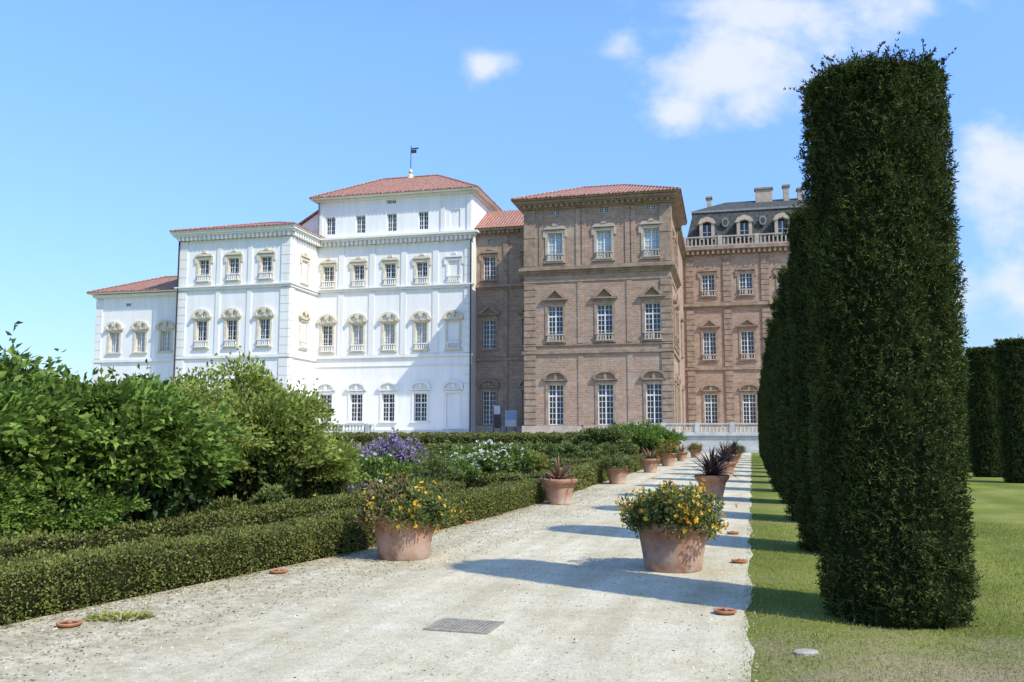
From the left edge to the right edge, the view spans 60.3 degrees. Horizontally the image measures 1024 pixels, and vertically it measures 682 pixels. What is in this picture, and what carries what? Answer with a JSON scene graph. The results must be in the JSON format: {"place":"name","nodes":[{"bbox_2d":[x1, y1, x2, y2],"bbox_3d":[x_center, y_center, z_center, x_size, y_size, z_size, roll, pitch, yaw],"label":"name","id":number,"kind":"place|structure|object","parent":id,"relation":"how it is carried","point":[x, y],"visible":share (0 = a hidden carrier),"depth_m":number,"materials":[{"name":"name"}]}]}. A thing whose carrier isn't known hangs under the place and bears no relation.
{"place":"outdoors","nodes":[
{"label":"outdoors","id":0,"kind":"place"},
{"bbox_2d":[86,147,502,433],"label":"white palace","id":1,"kind":"structure","parent":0,"point":[358,301],"depth_m":112.36,"materials":[{"name":"paint"}]},
{"bbox_2d":[111,200,427,421],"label":"window frames","id":2,"kind":"structure","parent":1,"relation":"in","point":[392,202],"depth_m":113.15,"materials":[{"name":"paint"}]},
{"bbox_2d":[198,201,427,420],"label":"window panes","id":3,"kind":"structure","parent":1,"relation":"in","point":[418,396],"depth_m":113.01,"materials":[{"name":"clear glass"}]},
{"bbox_2d":[0,453,757,681],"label":"gravel path","id":4,"kind":"structure","parent":0,"point":[737,489],"depth_m":7.73,"materials":[{"name":"beige gravel"}]},
{"bbox_2d":[56,619,82,627],"bbox_3d":[-3.720,2.373,7.409,0.210,0.050,0.210,-4,-7,33],"label":"clay dish","id":5,"kind":"object","parent":4,"relation":"on","point":[72,623],"visible":1,"depth_m":7.39,"materials":[{"name":"ceramic"}]},
{"bbox_2d":[82,608,155,621],"bbox_3d":[-3.465,2.420,7.736,0.679,0.119,0.434,0,-6,0],"label":"weed patch","id":6,"kind":"object","parent":4,"relation":"on","point":[111,616],"visible":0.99,"depth_m":7.72,"materials":[{"name":"green plant"}]},
{"bbox_2d":[269,569,287,573],"bbox_3d":[-2.720,2.680,10.273,0.210,0.050,0.210,2,-6,-18],"label":"clay dish","id":7,"kind":"object","parent":4,"relation":"on","point":[277,571],"visible":1,"depth_m":10.23,"materials":[{"name":"ceramic"}]},
{"bbox_2d":[0,488,748,681],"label":"low green weeds","id":8,"kind":"object","parent":4,"relation":"on","point":[95,609],"visible":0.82,"depth_m":8.96,"materials":[{"name":"green plant"}]},
{"bbox_2d":[354,469,466,560],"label":"potted plant","id":9,"kind":"object","parent":4,"relation":"on","point":[401,517],"visible":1,"depth_m":11.34,"materials":[{"name":"green plant"}]},
{"bbox_2d":[423,618,503,633],"bbox_3d":[-0.400,2.392,7.407,0.560,0.012,0.460,-2,-6,17],"label":"drain grate","id":10,"kind":"object","parent":4,"relation":"on","point":[472,626],"visible":1,"depth_m":7.39,"materials":[{"name":"metal"}]},
{"bbox_2d":[530,454,580,504],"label":"potted plant","id":11,"kind":"object","parent":4,"relation":"on","point":[559,486],"visible":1,"depth_m":20.43,"materials":[{"name":"ceramic"}]},
{"bbox_2d":[597,451,636,483],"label":"potted plant","id":12,"kind":"object","parent":4,"relation":"on","point":[617,467],"visible":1,"depth_m":29.15,"materials":[{"name":"green plant"}]},
{"bbox_2d":[637,446,660,472],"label":"potted plant","id":13,"kind":"object","parent":4,"relation":"on","point":[649,462],"visible":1,"depth_m":38.18,"materials":[{"name":"ceramic"}]},
{"bbox_2d":[652,440,680,465],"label":"potted plant","id":14,"kind":"object","parent":4,"relation":"on","point":[669,453],"visible":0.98,"depth_m":46.27,"materials":[{"name":"green plant"}]},
{"bbox_2d":[613,477,737,572],"bbox_3d":[1.953,2.200,10.651,1.428,1.089,1.438,3,-7,-23],"label":"potted plant","id":15,"kind":"object","parent":4,"relation":"on","point":[673,526],"visible":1,"depth_m":10.31,"materials":[{"name":"green plant"}]},
{"bbox_2d":[676,444,689,460],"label":"potted plant","id":16,"kind":"object","parent":4,"relation":"on","point":[682,456],"visible":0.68,"depth_m":55.43,"materials":[{"name":"ceramic"}]},
{"bbox_2d":[686,442,703,457],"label":"potted plant","id":17,"kind":"object","parent":4,"relation":"on","point":[694,450],"visible":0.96,"depth_m":63.97,"materials":[{"name":"green plant"}]},
{"bbox_2d":[679,444,749,499],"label":"potted plant","id":18,"kind":"object","parent":4,"relation":"on","point":[715,481],"visible":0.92,"depth_m":22.19,"materials":[{"name":"ceramic"}]},
{"bbox_2d":[713,607,736,614],"bbox_3d":[1.920,2.429,7.936,0.210,0.050,0.210,1,-6,-13],"label":"clay dish","id":19,"kind":"object","parent":4,"relation":"on","point":[725,611],"visible":1,"depth_m":7.89,"materials":[{"name":"ceramic"}]},
{"bbox_2d":[709,439,746,476],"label":"potted plant","id":20,"kind":"object","parent":4,"relation":"on","point":[732,463],"visible":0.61,"depth_m":33.89,"materials":[{"name":"plant"}]},
{"bbox_2d":[719,440,746,466],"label":"potted plant","id":21,"kind":"object","parent":4,"relation":"on","point":[738,456],"visible":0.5,"depth_m":45.51,"materials":[{"name":"plant"}]},
{"bbox_2d":[727,531,739,534],"bbox_3d":[3.600,3.118,14.349,0.210,0.050,0.210,0,-6,-3],"label":"clay dish","id":22,"kind":"object","parent":4,"relation":"on","point":[733,532],"visible":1,"depth_m":14.28,"materials":[{"name":"ceramic"}]},
{"bbox_2d":[727,445,745,460],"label":"potted plant","id":23,"kind":"object","parent":4,"relation":"on","point":[742,448],"visible":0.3,"depth_m":56.41,"materials":[{"name":"green plant"}]},
{"bbox_2d":[731,559,747,563],"bbox_3d":[2.870,2.771,11.118,0.210,0.050,0.210,-3,-7,24],"label":"clay dish","id":24,"kind":"object","parent":4,"relation":"on","point":[740,561],"visible":1,"depth_m":11.06,"materials":[{"name":"ceramic"}]},
{"bbox_2d":[0,0,1023,383],"label":"sky","id":25,"kind":"structure","parent":0,"point":[125,124],"materials":[{"name":"blue"}]},
{"bbox_2d":[475,184,806,432],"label":"brick palace","id":26,"kind":"structure","parent":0,"point":[603,306],"depth_m":100.91,"materials":[{"name":"brown brick"}]},
{"bbox_2d":[483,205,786,424],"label":"window frames","id":27,"kind":"structure","parent":26,"relation":"in","point":[491,241],"depth_m":99.93,"materials":[{"name":"paint"}]},
{"bbox_2d":[484,206,786,423],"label":"window panes","id":28,"kind":"structure","parent":26,"relation":"in","point":[656,307],"depth_m":101.27,"materials":[{"name":"clear glass"}]},
{"bbox_2d":[689,452,1023,681],"bbox_3d":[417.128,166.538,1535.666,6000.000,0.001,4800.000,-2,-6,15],"label":"ground","id":29,"kind":"structure","parent":0,"point":[998,500],"depth_m":7.59,"materials":[{"name":"green plant"}]},
{"bbox_2d":[412,434,758,452],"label":"terrace","id":30,"kind":"structure","parent":29,"relation":"on","point":[749,442],"depth_m":84.23,"materials":[{"name":"stone"}]},
{"bbox_2d":[316,424,374,432],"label":"stone balustrade","id":31,"kind":"object","parent":30,"relation":"on","point":[367,428],"visible":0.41,"depth_m":93.10,"materials":[{"name":"white stone"}]},
{"bbox_2d":[493,406,516,432],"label":"information sign","id":32,"kind":"object","parent":30,"relation":"on","point":[510,418],"visible":0.82,"depth_m":105.98,"materials":[{"name":"metal"}]},
{"bbox_2d":[634,422,758,433],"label":"stone balustrade","id":33,"kind":"object","parent":30,"relation":"on","point":[697,428],"visible":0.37,"depth_m":84.55,"materials":[{"name":"grey stone"}]},
{"bbox_2d":[755,391,760,455],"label":"yew topiary","id":34,"kind":"object","parent":29,"relation":"on","point":[758,420],"visible":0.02,"depth_m":69.47,"materials":[{"name":"green plant"}]},
{"bbox_2d":[757,392,760,456],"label":"yew topiary","id":35,"kind":"object","parent":29,"relation":"on","point":[759,424],"visible":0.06,"depth_m":65.01,"materials":[{"name":"green plant"}]},
{"bbox_2d":[758,388,761,457],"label":"yew topiary","id":36,"kind":"object","parent":29,"relation":"on","point":[759,420],"visible":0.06,"depth_m":60.68,"materials":[{"name":"green plant"}]},
{"bbox_2d":[758,386,761,458],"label":"yew topiary","id":37,"kind":"object","parent":29,"relation":"on","point":[760,415],"visible":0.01,"depth_m":56.43,"materials":[{"name":"green plant"}]},
{"bbox_2d":[758,378,763,460],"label":"yew topiary","id":38,"kind":"object","parent":29,"relation":"on","point":[760,417],"depth_m":52.01,"materials":[{"name":"green plant"}]},
{"bbox_2d":[759,370,763,456],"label":"yew topiary","id":39,"kind":"object","parent":29,"relation":"on","point":[761,415],"visible":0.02,"depth_m":47.62,"materials":[{"name":"green plant"}]},
{"bbox_2d":[759,367,765,468],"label":"yew topiary","id":40,"kind":"object","parent":29,"relation":"on","point":[763,433],"visible":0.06,"depth_m":43.18,"materials":[{"name":"green plant"}]},
{"bbox_2d":[760,356,766,470],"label":"yew topiary","id":41,"kind":"object","parent":29,"relation":"on","point":[763,414],"visible":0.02,"depth_m":38.80,"materials":[{"name":"green plant"}]},
{"bbox_2d":[760,352,769,475],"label":"yew topiary","id":42,"kind":"object","parent":29,"relation":"on","point":[764,395],"visible":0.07,"depth_m":34.46,"materials":[{"name":"green plant"}]},
{"bbox_2d":[761,337,773,482],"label":"yew topiary","id":43,"kind":"object","parent":29,"relation":"on","point":[767,402],"visible":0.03,"depth_m":30.07,"materials":[{"name":"green plant"}]},
{"bbox_2d":[764,318,779,491],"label":"yew topiary","id":44,"kind":"object","parent":29,"relation":"on","point":[774,481],"visible":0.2,"depth_m":25.64,"materials":[{"name":"green plant"}]},
{"bbox_2d":[767,294,789,502],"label":"yew topiary","id":45,"kind":"object","parent":29,"relation":"on","point":[777,420],"visible":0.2,"depth_m":21.26,"materials":[{"name":"green plant"}]},
{"bbox_2d":[770,263,798,520],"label":"yew topiary","id":46,"kind":"object","parent":29,"relation":"on","point":[791,501],"visible":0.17,"depth_m":16.85,"materials":[{"name":"green plant"}]},
{"bbox_2d":[782,204,825,553],"bbox_3d":[4.652,0.479,12.490,1.472,5.009,1.561,1,-6,-7],"label":"yew topiary","id":47,"kind":"object","parent":29,"relation":"on","point":[799,323],"visible":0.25,"depth_m":12.41,"materials":[{"name":"green plant"}]},
{"bbox_2d":[793,649,817,655],"bbox_3d":[2.173,2.297,6.513,0.194,0.024,0.138,2,-6,-17],"label":"stepping stone","id":48,"kind":"object","parent":29,"relation":"on","point":[807,652],"visible":1,"depth_m":6.48,"materials":[{"name":"white stone"}]},
{"bbox_2d":[783,31,985,629],"bbox_3d":[3.401,-0.069,8.084,1.562,5.161,1.472,4,-7,-34],"label":"yew topiary","id":49,"kind":"object","parent":29,"relation":"on","point":[883,281],"visible":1,"depth_m":7.65,"materials":[{"name":"green plant"}]},
{"bbox_2d":[957,356,972,472],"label":"yew topiary","id":50,"kind":"object","parent":29,"relation":"on","point":[965,395],"visible":0.05,"depth_m":38.47,"materials":[{"name":"green plant"}]},
{"bbox_2d":[963,344,1004,476],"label":"yew topiary","id":51,"kind":"object","parent":29,"relation":"on","point":[983,431],"visible":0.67,"depth_m":34.36,"materials":[{"name":"green plant"}]},
{"bbox_2d":[993,334,1023,482],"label":"yew topiary","id":52,"kind":"object","parent":29,"relation":"on","point":[1009,356],"visible":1,"depth_m":30.12,"materials":[{"name":"green plant"}]},
{"label":"flower bed soil","id":53,"kind":"structure","parent":0,"visible":0},
{"bbox_2d":[0,465,58,539],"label":"dogwood shrub","id":54,"kind":"object","parent":53,"relation":"on","point":[15,487],"visible":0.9,"depth_m":9.70,"materials":[{"name":"green plant"}]},
{"bbox_2d":[0,349,58,375],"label":"dogwood shrub","id":55,"kind":"object","parent":53,"relation":"on","point":[5,351],"depth_m":12.69,"materials":[{"name":"green plant"}]},
{"bbox_2d":[0,321,110,499],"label":"dogwood shrub","id":56,"kind":"object","parent":53,"relation":"on","point":[18,408],"visible":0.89,"depth_m":10.14,"materials":[{"name":"green plant"}]},
{"bbox_2d":[7,459,150,535],"bbox_3d":[-5.429,2.053,10.523,1.953,1.378,1.734,5,-8,-38],"label":"dogwood shrub","id":57,"kind":"object","parent":53,"relation":"on","point":[86,510],"visible":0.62,"depth_m":10.25,"materials":[{"name":"green plant"}]},
{"bbox_2d":[1,348,253,523],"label":"dogwood shrub","id":58,"kind":"object","parent":53,"relation":"on","point":[162,437],"visible":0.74,"depth_m":11.10,"materials":[{"name":"green plant"}]},
{"bbox_2d":[0,515,351,627],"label":"box hedge","id":59,"kind":"object","parent":53,"relation":"on","point":[46,583],"visible":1,"depth_m":9.03,"materials":[{"name":"green plant"}]},
{"bbox_2d":[157,353,231,497],"bbox_3d":[-6.121,1.800,16.543,3.348,3.177,3.046,-5,-8,37],"label":"flowering shrub","id":60,"kind":"object","parent":53,"relation":"on","point":[189,378],"visible":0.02,"depth_m":16.47,"materials":[{"name":"green plant"}]},
{"bbox_2d":[163,365,274,518],"bbox_3d":[-5.345,1.735,14.159,2.945,2.795,2.679,2,-7,-20],"label":"flowering shrub","id":61,"kind":"object","parent":53,"relation":"on","point":[201,496],"visible":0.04,"depth_m":14.25,"materials":[{"name":"green plant"}]},
{"bbox_2d":[0,479,466,563],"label":"box hedge","id":62,"kind":"object","parent":53,"relation":"on","point":[192,523],"visible":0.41,"depth_m":11.43,"materials":[{"name":"green plant"}]},
{"bbox_2d":[198,338,346,504],"bbox_3d":[-4.609,1.639,15.771,3.193,3.333,2.905,3,-7,-28],"label":"flowering shrub","id":63,"kind":"object","parent":53,"relation":"on","point":[284,418],"visible":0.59,"depth_m":15.32,"materials":[{"name":"green plant"}]},
{"bbox_2d":[288,413,369,499],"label":"flowering shrub","id":64,"kind":"object","parent":53,"relation":"on","point":[330,472],"visible":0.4,"depth_m":16.39,"materials":[{"name":"green plant"}]},
{"bbox_2d":[188,427,626,513],"bbox_3d":[-3.480,5.058,40.775,25.586,1.894,54.909,0,-6,0],"label":"flower bed","id":65,"kind":"object","parent":53,"relation":"on","point":[389,454],"visible":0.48,"depth_m":24.80,"materials":[{"name":"green plant"}]},
{"bbox_2d":[313,478,547,552],"bbox_3d":[-0.820,3.175,17.216,0.905,0.648,10.899,-2,-6,17],"label":"box hedge","id":66,"kind":"object","parent":53,"relation":"on","point":[492,500],"visible":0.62,"depth_m":16.82,"materials":[{"name":"green plant"}]},
{"bbox_2d":[433,471,529,488],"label":"box hedge","id":67,"kind":"object","parent":53,"relation":"on","point":[493,478],"visible":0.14,"depth_m":22.95,"materials":[{"name":"green plant"}]},
{"bbox_2d":[325,431,675,449],"bbox_3d":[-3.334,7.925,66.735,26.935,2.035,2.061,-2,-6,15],"label":"box hedge","id":68,"kind":"object","parent":53,"relation":"on","point":[463,438],"visible":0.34,"depth_m":66.16,"materials":[{"name":"green plant"}]},
{"bbox_2d":[424,456,598,469],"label":"box hedge","id":69,"kind":"object","parent":53,"relation":"on","point":[563,461],"visible":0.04,"depth_m":32.99,"materials":[{"name":"green plant"}]},
{"bbox_2d":[414,442,640,454],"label":"box hedge","id":70,"kind":"object","parent":53,"relation":"on","point":[444,446],"visible":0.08,"depth_m":49.59,"materials":[{"name":"green plant"}]},
{"bbox_2d":[528,451,661,491],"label":"box hedge","id":71,"kind":"object","parent":53,"relation":"on","point":[590,473],"visible":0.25,"depth_m":27.55,"materials":[{"name":"green plant"}]},
{"bbox_2d":[562,425,638,451],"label":"round bush","id":72,"kind":"object","parent":53,"relation":"on","point":[614,434],"visible":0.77,"depth_m":43.48,"materials":[{"name":"green plant"}]},
{"bbox_2d":[606,418,664,452],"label":"round bush","id":73,"kind":"object","parent":53,"relation":"on","point":[643,437],"visible":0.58,"depth_m":49.81,"materials":[{"name":"green plant"}]},
{"bbox_2d":[640,422,687,450],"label":"round bush","id":74,"kind":"object","parent":53,"relation":"on","point":[668,436],"visible":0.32,"depth_m":55.53,"materials":[{"name":"green plant"}]}
]}

